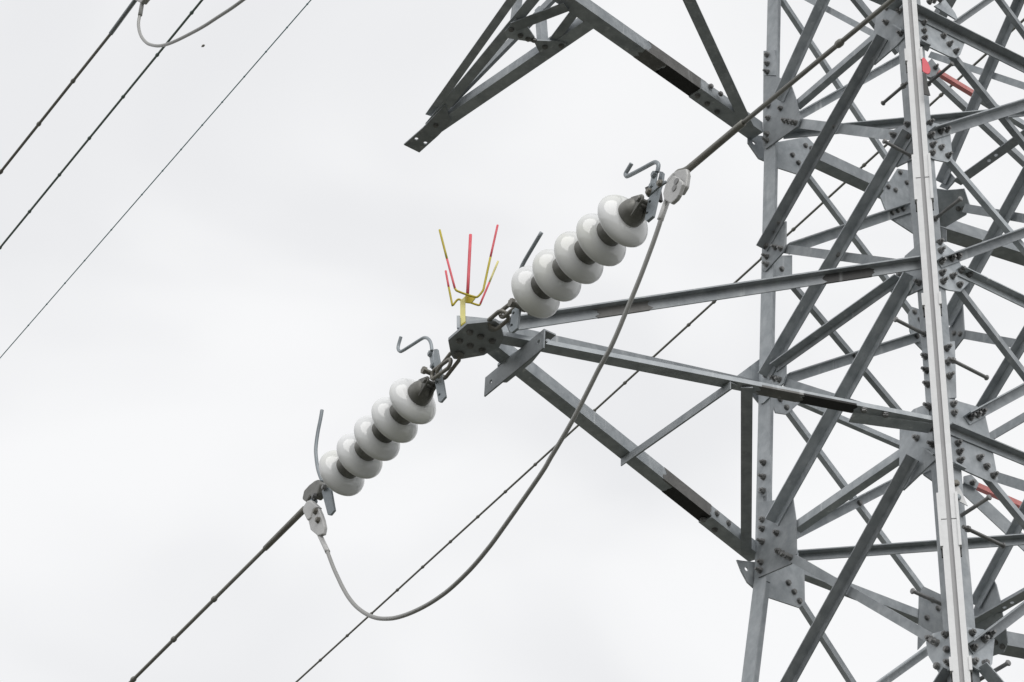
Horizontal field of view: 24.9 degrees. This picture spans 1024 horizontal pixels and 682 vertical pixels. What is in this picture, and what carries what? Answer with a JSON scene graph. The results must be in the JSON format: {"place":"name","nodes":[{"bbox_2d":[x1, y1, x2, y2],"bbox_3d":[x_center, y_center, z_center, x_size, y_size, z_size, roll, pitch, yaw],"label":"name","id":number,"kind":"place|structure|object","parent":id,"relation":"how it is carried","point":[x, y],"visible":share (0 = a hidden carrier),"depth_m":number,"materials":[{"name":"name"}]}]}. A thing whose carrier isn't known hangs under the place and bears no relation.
{"place":"outdoors","nodes":[
{"label":"outdoors","id":0,"kind":"place"},
{"bbox_2d":[0,0,149,173],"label":"overhead wire","id":1,"kind":"object","parent":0,"point":[116,25],"visible":1,"depth_m":14.56,"materials":[{"name":"metal"}]},
{"bbox_2d":[137,0,244,47],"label":"jumper cable","id":2,"kind":"object","parent":1,"relation":"hanging from","point":[206,24],"visible":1,"depth_m":12.86,"materials":[{"name":"metal"}]},
{"bbox_2d":[0,0,1023,681],"label":"sky","id":3,"kind":"structure","parent":0,"point":[159,415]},
{"bbox_2d":[295,18,1023,681],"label":"overhead wire","id":4,"kind":"object","parent":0,"point":[941,94],"visible":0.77,"depth_m":18.79,"materials":[{"name":"black metal"}]},
{"label":"ground","id":5,"kind":"structure","parent":0,"visible":0},
{"bbox_2d":[404,0,1023,681],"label":"transmission tower","id":6,"kind":"structure","parent":5,"relation":"on","point":[782,568],"depth_m":11.19,"materials":[{"name":"metal"}]},
{"bbox_2d":[0,0,202,248],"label":"overhead wire","id":7,"kind":"object","parent":6,"relation":"attached to","point":[105,118],"visible":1,"depth_m":16.58,"materials":[{"name":"black metal"}]},
{"bbox_2d":[0,0,310,357],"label":"overhead wire","id":8,"kind":"object","parent":6,"relation":"attached to","point":[159,173],"visible":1,"depth_m":23.91,"materials":[{"name":"metal"}]},
{"bbox_2d":[303,336,460,515],"bbox_3d":[-0.574,0.312,10.161,0.231,0.691,1.257,24,-41,-25],"label":"insulator string","id":9,"kind":"object","parent":6,"relation":"attached to","point":[365,449],"visible":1,"depth_m":10.01,"materials":[{"name":"ceramic"}]},
{"bbox_2d":[129,498,321,681],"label":"overhead wire","id":10,"kind":"object","parent":9,"relation":"attached to","point":[309,506],"visible":1,"depth_m":10.80,"materials":[{"name":"metal"}]},
{"bbox_2d":[309,176,685,620],"bbox_3d":[-0.150,0.457,9.120,0.041,1.102,2.733,24,-41,-25],"label":"jumper cable","id":11,"kind":"object","parent":10,"relation":"hanging from","point":[674,188],"visible":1,"depth_m":8.59,"materials":[{"name":"metal"}]},
{"bbox_2d":[439,224,498,325],"bbox_3d":[-0.190,-0.263,9.818,0.264,0.508,0.091,-5,-37,10],"label":"bird deterrent","id":12,"kind":"object","parent":6,"relation":"on","point":[468,298],"visible":1,"depth_m":9.79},
{"bbox_2d":[487,160,666,333],"bbox_3d":[0.256,-0.419,9.173,0.231,0.500,1.233,24,-41,-25],"label":"insulator string","id":13,"kind":"object","parent":6,"relation":"attached to","point":[569,264],"visible":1,"depth_m":9.00,"materials":[{"name":"ceramic"}]},
{"bbox_2d":[666,0,895,194],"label":"overhead wire","id":14,"kind":"object","parent":13,"relation":"attached to","point":[683,174],"visible":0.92,"depth_m":8.29,"materials":[{"name":"metal"}]},
{"bbox_2d":[902,0,972,681],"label":"climbing rail","id":15,"kind":"object","parent":6,"relation":"attached to","point":[949,496],"visible":1,"depth_m":10.14,"materials":[{"name":"metal"}]}
]}

